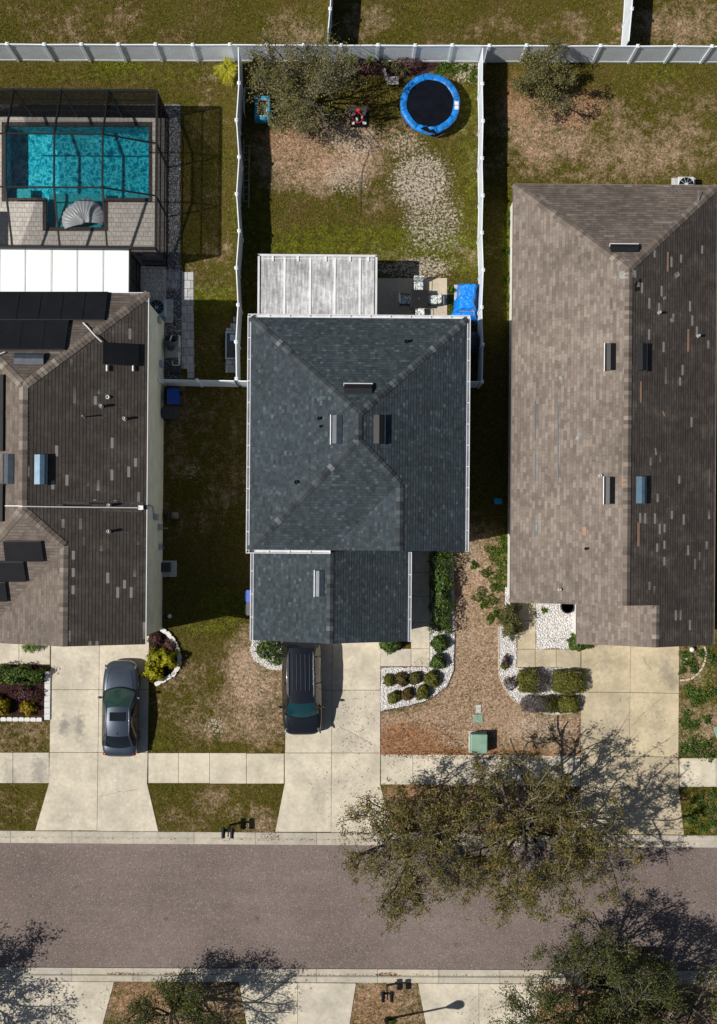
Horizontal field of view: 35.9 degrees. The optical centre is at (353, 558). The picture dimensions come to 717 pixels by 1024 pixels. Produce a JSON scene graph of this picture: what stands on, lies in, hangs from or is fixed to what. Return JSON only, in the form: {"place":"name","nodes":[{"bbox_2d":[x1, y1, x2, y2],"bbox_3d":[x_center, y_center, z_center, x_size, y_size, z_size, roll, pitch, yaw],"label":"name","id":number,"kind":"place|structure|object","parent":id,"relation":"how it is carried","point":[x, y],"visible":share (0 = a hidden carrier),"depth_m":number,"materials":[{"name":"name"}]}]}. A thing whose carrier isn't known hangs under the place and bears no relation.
{"place":"outdoors","nodes":[
{"label":"outdoors","id":0,"kind":"place"},
{"bbox_2d":[0,753,48,782],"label":"sidewalk","id":1,"kind":"structure","parent":0,"point":[24,767],"depth_m":57.97,"materials":[{"name":"concrete"}]},
{"bbox_2d":[0,643,49,663],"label":"front path","id":2,"kind":"structure","parent":0,"point":[12,654],"depth_m":57.97,"materials":[{"name":"concrete"}]},
{"bbox_2d":[0,981,113,1023],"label":"driveway","id":3,"kind":"structure","parent":0,"point":[40,1002],"depth_m":57.97,"materials":[{"name":"concrete"}]},
{"bbox_2d":[0,117,165,298],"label":"pool deck","id":4,"kind":"structure","parent":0,"point":[131,223],"depth_m":57.95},
{"bbox_2d":[2,122,151,230],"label":"swimming pool","id":5,"kind":"structure","parent":4,"relation":"in","point":[127,165],"depth_m":59.05,"materials":[{"name":"liquid"}]},
{"bbox_2d":[62,199,103,228],"bbox_3d":[-14.188,-18.070,57.803,2.302,0.649,1.398,-7,90,0],"label":"pool float","id":6,"kind":"object","parent":5,"relation":"on","point":[80,211],"visible":1,"depth_m":57.72,"materials":[{"name":"white plastic"}]},
{"bbox_2d":[0,88,168,291],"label":"pool cage","id":7,"kind":"object","parent":4,"relation":"on","point":[18,103],"visible":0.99,"depth_m":54.56,"materials":[{"name":"brown metal"}]},
{"bbox_2d":[0,245,130,291],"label":"patio cover","id":8,"kind":"object","parent":7,"relation":"attached to","point":[67,270],"visible":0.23,"depth_m":55.15,"materials":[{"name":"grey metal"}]},
{"bbox_2d":[36,636,157,830],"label":"driveway","id":9,"kind":"structure","parent":0,"point":[79,784],"depth_m":57.97,"materials":[{"name":"concrete"}]},
{"bbox_2d":[97,660,140,756],"bbox_3d":[-12.086,7.788,57.225,2.270,1.490,4.994,1,90,0],"label":"sedan","id":10,"kind":"object","parent":9,"relation":"on","point":[120,697],"visible":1,"depth_m":56.90,"materials":[{"name":"grey paint"}]},
{"bbox_2d":[166,269,179,288],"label":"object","id":11,"kind":"structure","parent":0,"point":[172,279],"depth_m":57.97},
{"bbox_2d":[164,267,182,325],"bbox_3d":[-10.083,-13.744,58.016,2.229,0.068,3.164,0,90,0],"label":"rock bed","id":12,"kind":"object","parent":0,"point":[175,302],"visible":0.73,"depth_m":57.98,"materials":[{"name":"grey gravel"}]},
{"bbox_2d":[141,266,181,325],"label":"grey gravel","id":13,"kind":"structure","parent":12,"relation":"on","point":[169,289],"depth_m":57.95,"materials":[{"name":"grey gravel"}]},
{"bbox_2d":[149,299,172,322],"bbox_3d":[-10.095,-12.975,57.540,1.250,0.920,1.250,0,90,0],"label":"air conditioner","id":14,"kind":"object","parent":13,"relation":"on","point":[163,308],"visible":0.77,"depth_m":57.34,"materials":[{"name":"grey metal"}]},
{"bbox_2d":[182,272,193,377],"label":"paver path","id":15,"kind":"structure","parent":0,"point":[187,321],"depth_m":57.96,"materials":[{"name":"grey concrete"}]},
{"bbox_2d":[148,753,283,782],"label":"sidewalk","id":16,"kind":"structure","parent":0,"point":[218,768],"depth_m":57.97,"materials":[{"name":"concrete"}]},
{"bbox_2d":[250,640,281,669],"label":"white gravel","id":17,"kind":"structure","parent":0,"point":[266,655],"depth_m":57.95,"materials":[{"name":"white gravel"}]},
{"bbox_2d":[253,640,281,665],"bbox_3d":[-4.351,4.759,57.510,1.879,1.042,1.753,0,90,0],"label":"shrub","id":18,"kind":"object","parent":17,"relation":"on","point":[270,648],"visible":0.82,"depth_m":57.47,"materials":[{"name":"green plant"}]},
{"bbox_2d":[239,982,355,1023],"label":"driveway","id":19,"kind":"structure","parent":0,"point":[276,1003],"depth_m":57.97,"materials":[{"name":"concrete"}]},
{"bbox_2d":[275,642,389,832],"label":"driveway","id":20,"kind":"structure","parent":0,"point":[302,809],"depth_m":57.97,"materials":[{"name":"concrete"}]},
{"bbox_2d":[278,642,325,734],"bbox_3d":[-2.683,6.619,57.050,2.527,1.831,5.065,-1,90,0],"label":"suv","id":21,"kind":"object","parent":20,"relation":"on","point":[302,706],"visible":0.88,"depth_m":56.40,"materials":[{"name":"black paint"}]},
{"bbox_2d":[0,0,716,1023],"bbox_3d":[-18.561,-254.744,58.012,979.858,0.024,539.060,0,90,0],"label":"lawn","id":22,"kind":"structure","parent":0,"point":[428,196],"depth_m":58.01,"materials":[{"name":"green plant"}]},
{"bbox_2d":[0,663,46,685],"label":"hedge","id":23,"kind":"object","parent":22,"relation":"on","point":[12,676],"visible":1,"depth_m":57.26,"materials":[{"name":"green plant"}]},
{"bbox_2d":[0,664,49,715],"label":"maroon mulch","id":24,"kind":"object","parent":22,"relation":"on","point":[21,701],"visible":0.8,"depth_m":57.97,"materials":[{"name":"brown wood"}]},
{"bbox_2d":[0,696,10,714],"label":"shrub","id":25,"kind":"object","parent":24,"relation":"on","point":[5,706],"visible":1,"depth_m":57.47,"materials":[{"name":"yellow plant"}]},
{"bbox_2d":[8,685,46,703],"bbox_3d":[-17.132,7.106,57.766,2.212,0.505,0.998,0,90,0],"label":"shrub","id":26,"kind":"object","parent":24,"relation":"on","point":[19,692],"visible":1,"depth_m":57.73,"materials":[{"name":"purple plant"}]},
{"bbox_2d":[19,699,38,716],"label":"shrub","id":27,"kind":"object","parent":24,"relation":"on","point":[27,708],"visible":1,"depth_m":57.65,"materials":[{"name":"yellow plant"}]},
{"bbox_2d":[0,290,167,646],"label":"house","id":28,"kind":"structure","parent":22,"relation":"on","point":[81,466],"depth_m":51.44,"materials":[{"name":"brown"}]},
{"bbox_2d":[149,631,176,684],"bbox_3d":[-9.967,5.165,58.016,1.576,0.068,2.971,0,90,0],"label":"mulch bed","id":29,"kind":"object","parent":22,"relation":"on","point":[164,645],"visible":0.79,"depth_m":57.98,"materials":[{"name":"soil"}]},
{"bbox_2d":[141,661,164,681],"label":"shrub","id":30,"kind":"object","parent":29,"relation":"on","point":[153,675],"visible":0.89,"depth_m":57.36,"materials":[{"name":"yellow plant"}]},
{"bbox_2d":[147,648,168,671],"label":"shrub","id":31,"kind":"object","parent":29,"relation":"on","point":[155,659],"visible":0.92,"depth_m":57.29,"materials":[{"name":"yellow plant"}]},
{"bbox_2d":[159,650,180,670],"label":"shrub","id":32,"kind":"object","parent":29,"relation":"on","point":[169,660],"visible":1,"depth_m":57.26,"materials":[{"name":"yellow plant"}]},
{"bbox_2d":[161,561,176,576],"bbox_3d":[-9.707,0.537,57.770,0.850,0.460,0.850,0,90,0],"label":"air conditioner","id":33,"kind":"object","parent":22,"relation":"on","point":[168,568],"visible":0.94,"depth_m":57.94,"materials":[{"name":"grey plastic"}]},
{"bbox_2d":[161,406,177,420],"bbox_3d":[-9.482,-7.512,57.469,0.883,1.062,0.640,0,90,0],"label":"wheelie bin","id":34,"kind":"object","parent":22,"relation":"on","point":[168,413],"visible":1,"depth_m":56.95,"materials":[{"name":"grey plastic"}]},
{"bbox_2d":[164,104,181,377],"bbox_3d":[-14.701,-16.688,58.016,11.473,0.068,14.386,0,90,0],"label":"rock bed","id":35,"kind":"object","parent":22,"relation":"on","point":[171,220],"visible":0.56,"depth_m":57.98,"materials":[{"name":"grey gravel"}]},
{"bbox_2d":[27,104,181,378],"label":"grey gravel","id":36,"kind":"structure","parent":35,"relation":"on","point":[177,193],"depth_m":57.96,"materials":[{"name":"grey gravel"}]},
{"bbox_2d":[165,335,180,365],"bbox_3d":[-9.476,-10.825,57.510,0.877,0.980,1.572,0,90,0],"label":"pool pump","id":37,"kind":"object","parent":35,"relation":"on","point":[172,345],"visible":1,"depth_m":57.74,"materials":[{"name":"metal"}]},
{"bbox_2d":[167,389,180,403],"bbox_3d":[-9.317,-8.384,57.480,0.627,1.041,0.865,0,90,0],"label":"wheelie bin","id":38,"kind":"object","parent":22,"relation":"on","point":[173,396],"visible":1,"depth_m":56.97,"materials":[{"name":"blue plastic"}]},
{"bbox_2d":[157,378,237,386],"bbox_3d":[-8.030,-9.050,57.013,3.911,1.975,0.165,1,90,0],"label":"vinyl fence","id":39,"kind":"object","parent":22,"relation":"on","point":[197,382],"visible":1,"depth_m":56.91,"materials":[{"name":"white plastic"}]},
{"bbox_2d":[213,58,236,86],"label":"shrub","id":40,"kind":"object","parent":22,"relation":"on","point":[227,71],"visible":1,"depth_m":57.41,"materials":[{"name":"yellow plant"}]},
{"bbox_2d":[225,317,236,372],"bbox_3d":[-6.360,-11.203,57.790,0.739,0.420,2.931,0,90,0],"label":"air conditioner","id":41,"kind":"object","parent":22,"relation":"on","point":[230,338],"visible":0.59,"depth_m":57.70,"materials":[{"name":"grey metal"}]},
{"bbox_2d":[234,47,243,385],"bbox_3d":[-5.901,-17.495,57.013,0.311,1.975,16.912,0,90,0],"label":"vinyl fence","id":42,"kind":"object","parent":22,"relation":"on","point":[238,192],"visible":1,"depth_m":56.81,"materials":[{"name":"white plastic"}]},
{"bbox_2d":[242,139,249,207],"bbox_3d":[-5.637,-20.161,57.925,0.375,0.090,3.568,0,90,0],"label":"timber ladder","id":43,"kind":"object","parent":22,"relation":"on","point":[248,180],"visible":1,"depth_m":57.88,"materials":[{"name":"brown wood"}]},
{"bbox_2d":[255,96,270,122],"bbox_3d":[-4.756,-23.415,57.665,0.800,0.570,1.240,0,90,0],"label":"play table","id":44,"kind":"object","parent":22,"relation":"on","point":[259,118],"visible":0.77,"depth_m":57.43,"materials":[{"name":"teal plastic"}]},
{"bbox_2d":[241,20,367,147],"bbox_3d":[-2.516,-23.628,55.024,5.816,6.152,6.276,-37,90,0],"label":"yard tree","id":45,"kind":"object","parent":22,"relation":"on","point":[318,76],"visible":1,"depth_m":55.01,"materials":[{"name":"green plant"}]},
{"bbox_2d":[348,102,367,127],"bbox_3d":[0.215,-22.778,56.855,1.010,2.290,1.341,0,90,0],"label":"basketball hoop","id":46,"kind":"object","parent":22,"relation":"on","point":[359,117],"visible":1,"depth_m":57.83,"materials":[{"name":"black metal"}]},
{"bbox_2d":[246,314,470,643],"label":"house","id":47,"kind":"structure","parent":22,"relation":"on","point":[358,459],"depth_m":52.11,"materials":[{"name":"grey tile"}]},
{"bbox_2d":[257,254,376,314],"bbox_3d":[-1.824,-13.186,56.585,5.970,2.770,3.997,0,90,0],"label":"patio cover","id":48,"kind":"object","parent":47,"relation":"attached to","point":[316,284],"visible":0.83,"depth_m":55.28,"materials":[{"name":"white metal"}]},
{"bbox_2d":[0,42,716,63],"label":"vinyl fence","id":49,"kind":"object","parent":22,"relation":"on","point":[452,52],"visible":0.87,"depth_m":56.93,"materials":[{"name":"white plastic"}]},
{"bbox_2d":[271,62,461,81],"bbox_3d":[0.699,-25.545,58.016,10.105,0.068,1.172,0,90,0],"label":"mulch bed","id":50,"kind":"object","parent":22,"relation":"on","point":[429,65],"visible":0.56,"depth_m":57.98,"materials":[{"name":"brown wood"}]},
{"bbox_2d":[351,58,391,76],"bbox_3d":[0.922,-25.710,57.647,2.256,0.742,0.974,0,90,0],"label":"shrub","id":51,"kind":"object","parent":50,"relation":"on","point":[375,65],"visible":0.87,"depth_m":57.62,"materials":[{"name":"purple plant"}]},
{"bbox_2d":[393,57,424,75],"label":"shrub","id":52,"kind":"object","parent":50,"relation":"on","point":[411,65],"visible":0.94,"depth_m":57.52,"materials":[{"name":"purple plant"}]},
{"bbox_2d":[378,642,401,655],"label":"shrub","id":53,"kind":"object","parent":22,"relation":"on","point":[389,647],"visible":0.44,"depth_m":57.23,"materials":[{"name":"green plant"}]},
{"bbox_2d":[382,68,398,86],"bbox_3d":[1.900,-25.070,57.634,0.877,0.733,0.723,0,90,0],"label":"wooden bench","id":54,"kind":"object","parent":22,"relation":"on","point":[389,78],"visible":1,"depth_m":57.63,"materials":[{"name":"grey wood"}]},
{"bbox_2d":[334,778,487,935],"bbox_3d":[2.821,14.366,54.454,7.602,7.292,7.987,0,90,0],"label":"street tree","id":55,"kind":"object","parent":22,"relation":"on","point":[405,816],"visible":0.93,"depth_m":53.36,"materials":[{"name":"green plant"}]},
{"bbox_2d":[400,73,459,137],"bbox_3d":[3.941,-23.505,57.536,3.104,0.912,3.149,0,90,0],"label":"trampoline","id":56,"kind":"object","parent":22,"relation":"on","point":[429,103],"visible":1,"depth_m":57.16,"materials":[{"name":"fabric"}]},
{"bbox_2d":[470,332,479,354],"bbox_3d":[6.163,-11.171,57.435,0.705,1.130,1.050,0,90,0],"label":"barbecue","id":57,"kind":"object","parent":22,"relation":"on","point":[474,344],"visible":0.56,"depth_m":56.94,"materials":[{"name":"metal"}]},
{"bbox_2d":[468,731,486,753],"bbox_3d":[6.488,9.610,57.604,0.950,0.792,1.150,0,90,0],"label":"transformer cabinet","id":58,"kind":"object","parent":22,"relation":"on","point":[477,743],"visible":1,"depth_m":57.22,"materials":[{"name":"green metal"}]},
{"bbox_2d":[476,48,484,388],"bbox_3d":[6.534,-17.409,57.013,0.239,1.975,17.033,0,90,0],"label":"vinyl fence","id":59,"kind":"object","parent":22,"relation":"on","point":[481,196],"visible":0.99,"depth_m":56.83,"materials":[{"name":"white plastic"}]},
{"bbox_2d":[495,602,523,642],"bbox_3d":[8.141,3.221,57.166,1.444,1.740,2.479,0,90,0],"label":"shrub","id":60,"kind":"object","parent":22,"relation":"on","point":[510,621],"visible":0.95,"depth_m":56.98,"materials":[{"name":"green plant"}]},
{"bbox_2d":[420,738,652,930],"bbox_3d":[8.682,13.537,53.858,11.308,8.485,9.434,0,90,0],"label":"street tree","id":61,"kind":"object","parent":22,"relation":"on","point":[561,848],"visible":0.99,"depth_m":52.99,"materials":[{"name":"green plant"}]},
{"bbox_2d":[499,626,580,713],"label":"white gravel","id":62,"kind":"structure","parent":22,"relation":"on","point":[511,660],"depth_m":57.95,"materials":[{"name":"white gravel"}]},
{"bbox_2d":[517,667,551,693],"bbox_3d":[9.444,6.408,57.604,1.865,0.823,1.431,0,90,0],"label":"shrub","id":63,"kind":"object","parent":62,"relation":"on","point":[527,680],"visible":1,"depth_m":57.42,"materials":[{"name":"green plant"}]},
{"bbox_2d":[520,694,559,713],"bbox_3d":[9.732,7.596,57.644,2.185,0.747,1.060,0,90,0],"label":"shrub","id":64,"kind":"object","parent":62,"relation":"on","point":[551,703],"visible":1,"depth_m":57.54,"materials":[{"name":"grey plant"}]},
{"bbox_2d":[551,669,585,695],"bbox_3d":[11.202,6.452,57.589,1.810,0.853,1.416,0,90,0],"label":"shrub","id":65,"kind":"object","parent":62,"relation":"on","point":[568,680],"visible":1,"depth_m":57.32,"materials":[{"name":"green plant"}]},
{"bbox_2d":[557,694,579,713],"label":"shrub","id":66,"kind":"object","parent":62,"relation":"on","point":[567,703],"visible":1,"depth_m":57.42,"materials":[{"name":"green plant"}]},
{"bbox_2d":[510,35,580,126],"bbox_3d":[9.598,-24.116,56.124,3.518,3.951,4.206,0,90,0],"label":"yard tree","id":67,"kind":"object","parent":22,"relation":"on","point":[525,83],"visible":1,"depth_m":55.93,"materials":[{"name":"green plant"}]},
{"bbox_2d":[536,603,573,648],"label":"white gravel","id":68,"kind":"structure","parent":22,"relation":"on","point":[555,630],"depth_m":57.95,"materials":[{"name":"white gravel"}]},
{"bbox_2d":[566,632,593,651],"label":"shrub","id":69,"kind":"object","parent":22,"relation":"on","point":[573,645],"visible":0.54,"depth_m":57.31,"materials":[{"name":"green plant"}]},
{"bbox_2d":[507,182,716,647],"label":"house","id":70,"kind":"structure","parent":22,"relation":"on","point":[612,407],"depth_m":54.01,"materials":[{"name":"brown"}]},
{"bbox_2d":[621,0,633,45],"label":"vinyl fence","id":71,"kind":"object","parent":22,"relation":"on","point":[628,9],"visible":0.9,"depth_m":56.93,"materials":[{"name":"white plastic"}]},
{"bbox_2d":[671,177,694,184],"bbox_3d":[17.271,-19.316,57.540,1.250,0.920,1.250,0,90,0],"label":"air conditioner","id":72,"kind":"object","parent":22,"relation":"on","point":[683,181],"visible":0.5,"depth_m":57.13,"materials":[{"name":"grey metal"}]},
{"bbox_2d":[0,834,716,980],"bbox_3d":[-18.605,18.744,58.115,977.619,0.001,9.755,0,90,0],"label":"road","id":73,"kind":"structure","parent":0,"point":[203,900],"depth_m":58.12,"materials":[{"name":"grey asphalt"}]},
{"bbox_2d":[8,80,685,1023],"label":"fallen leaves","id":74,"kind":"object","parent":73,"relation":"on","point":[402,700],"visible":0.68,"depth_m":57.94,"materials":[{"name":"brown plant"}]},
{"bbox_2d":[0,967,716,983],"bbox_3d":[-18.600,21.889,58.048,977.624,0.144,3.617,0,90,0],"label":"kerb","id":75,"kind":"structure","parent":73,"relation":"on","point":[243,975],"depth_m":58.06,"materials":[{"name":"concrete"}]},
{"bbox_2d":[0,831,716,847],"bbox_3d":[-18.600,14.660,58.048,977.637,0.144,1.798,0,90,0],"label":"kerb","id":76,"kind":"structure","parent":73,"relation":"on","point":[106,837],"depth_m":58.05,"materials":[{"name":"concrete"}]},
{"bbox_2d":[574,950,664,993],"bbox_3d":[13.843,21.439,57.209,4.710,1.703,2.260,0,90,0],"label":"suv","id":77,"kind":"object","parent":73,"relation":"on","point":[600,983],"visible":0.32,"depth_m":56.60,"materials":[{"name":"black paint"}]},
{"bbox_2d":[51,981,716,1023],"bbox_3d":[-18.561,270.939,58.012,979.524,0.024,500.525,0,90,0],"label":"lawn","id":78,"kind":"structure","parent":0,"point":[368,989],"depth_m":58.01,"materials":[{"name":"plant"}]},
{"bbox_2d":[115,969,224,1023],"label":"street tree","id":79,"kind":"object","parent":78,"relation":"on","point":[191,1002],"visible":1,"depth_m":55.28,"materials":[{"name":"green plant"}]},
{"bbox_2d":[380,984,393,1001],"bbox_3d":[1.731,22.530,57.367,0.720,1.265,0.580,0,90,0],"label":"twin mailbox","id":80,"kind":"object","parent":78,"relation":"on","point":[383,993],"visible":1,"depth_m":56.78,"materials":[{"name":"black metal"}]},
{"bbox_2d":[487,925,693,1023],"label":"street tree","id":81,"kind":"object","parent":78,"relation":"on","point":[616,976],"visible":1,"depth_m":53.70,"materials":[{"name":"green plant"}]},
{"bbox_2d":[630,963,716,1023],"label":"street tree","id":82,"kind":"object","parent":78,"relation":"on","point":[693,1008],"visible":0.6,"depth_m":56.32,"materials":[{"name":"green plant"}]},
{"bbox_2d":[381,551,429,665],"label":"front path","id":83,"kind":"structure","parent":0,"point":[420,635],"depth_m":57.97,"materials":[{"name":"concrete"}]},
{"bbox_2d":[374,278,446,314],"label":"patio","id":84,"kind":"structure","parent":0,"point":[389,290],"depth_m":57.97,"materials":[{"name":"concrete"}]},
{"bbox_2d":[398,293,410,306],"bbox_3d":[2.609,-13.464,57.511,0.688,0.919,0.560,0,90,0],"label":"patio chair","id":85,"kind":"object","parent":84,"relation":"on","point":[404,300],"visible":1,"depth_m":57.51,"materials":[{"name":"white fabric"}]},
{"bbox_2d":[413,275,423,289],"bbox_3d":[3.366,-14.269,57.511,0.560,0.919,0.688,0,90,0],"label":"patio chair","id":86,"kind":"object","parent":84,"relation":"on","point":[418,282],"visible":0.97,"depth_m":57.51,"materials":[{"name":"white fabric"}]},
{"bbox_2d":[411,290,427,309],"bbox_3d":[3.390,-13.463,57.617,0.880,0.707,0.920,0,90,0],"label":"patio table","id":87,"kind":"object","parent":84,"relation":"on","point":[419,298],"visible":1,"depth_m":57.27,"materials":[{"name":"black metal"}]},
{"bbox_2d":[428,293,441,306],"bbox_3d":[4.196,-13.463,57.511,0.688,0.919,0.560,0,90,0],"label":"patio chair","id":88,"kind":"object","parent":84,"relation":"on","point":[434,300],"visible":0.98,"depth_m":57.51,"materials":[{"name":"white fabric"}]},
{"bbox_2d":[380,551,454,710],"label":"white gravel","id":89,"kind":"structure","parent":0,"point":[423,673],"depth_m":57.95,"materials":[{"name":"white gravel"}]},
{"bbox_2d":[387,690,401,704],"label":"shrub","id":90,"kind":"object","parent":89,"relation":"on","point":[394,696],"visible":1,"depth_m":57.60,"materials":[{"name":"green plant"}]},
{"bbox_2d":[394,671,408,687],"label":"shrub","id":91,"kind":"object","parent":89,"relation":"on","point":[402,678],"visible":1,"depth_m":57.63,"materials":[{"name":"brown plant"}]},
{"bbox_2d":[400,687,413,700],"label":"shrub","id":92,"kind":"object","parent":89,"relation":"on","point":[407,694],"visible":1,"depth_m":57.62,"materials":[{"name":"green plant"}]},
{"bbox_2d":[409,671,421,684],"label":"shrub","id":93,"kind":"object","parent":89,"relation":"on","point":[415,677],"visible":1,"depth_m":57.60,"materials":[{"name":"green plant"}]},
{"bbox_2d":[415,684,430,700],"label":"shrub","id":94,"kind":"object","parent":89,"relation":"on","point":[422,693],"visible":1,"depth_m":57.57,"materials":[{"name":"green plant"}]},
{"bbox_2d":[422,669,442,689],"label":"shrub","id":95,"kind":"object","parent":89,"relation":"on","point":[431,678],"visible":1,"depth_m":57.56,"materials":[{"name":"green plant"}]},
{"bbox_2d":[428,653,446,669],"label":"shrub","id":96,"kind":"object","parent":89,"relation":"on","point":[438,661],"visible":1,"depth_m":57.51,"materials":[{"name":"green plant"}]},
{"bbox_2d":[429,634,449,652],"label":"shrub","id":97,"kind":"object","parent":89,"relation":"on","point":[438,643],"visible":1,"depth_m":57.52,"materials":[{"name":"green plant"}]},
{"bbox_2d":[428,551,454,635],"bbox_3d":[4.548,1.670,57.245,1.423,1.565,5.089,0,90,0],"label":"hedge","id":98,"kind":"object","parent":89,"relation":"on","point":[440,589],"visible":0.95,"depth_m":57.01,"materials":[{"name":"green plant"}]},
{"bbox_2d":[454,285,477,316],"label":"patio","id":99,"kind":"structure","parent":0,"point":[455,296],"depth_m":57.97,"materials":[{"name":"beige concrete"}]},
{"bbox_2d":[451,283,477,322],"bbox_3d":[5.773,-13.367,57.501,1.433,0.928,2.040,0,90,0],"label":"tarp cover","id":100,"kind":"object","parent":99,"relation":"on","point":[464,301],"visible":0.92,"depth_m":57.21,"materials":[{"name":"blue plastic"}]},
{"bbox_2d":[418,983,540,1023],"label":"driveway","id":101,"kind":"structure","parent":0,"point":[443,1003],"depth_m":57.97,"materials":[{"name":"concrete"}]},
{"bbox_2d":[381,754,579,785],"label":"sidewalk","id":102,"kind":"structure","parent":0,"point":[437,772],"depth_m":57.97,"materials":[{"name":"concrete"}]},
{"bbox_2d":[517,603,580,666],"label":"front path","id":103,"kind":"structure","parent":0,"point":[529,654],"depth_m":57.97,"materials":[{"name":"concrete"}]},
{"bbox_2d":[572,645,683,834],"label":"driveway","id":104,"kind":"structure","parent":0,"point":[612,672],"depth_m":57.97,"materials":[{"name":"concrete"}]},
{"bbox_2d":[679,758,716,786],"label":"sidewalk","id":105,"kind":"structure","parent":0,"point":[695,772],"depth_m":57.97,"materials":[{"name":"concrete"}]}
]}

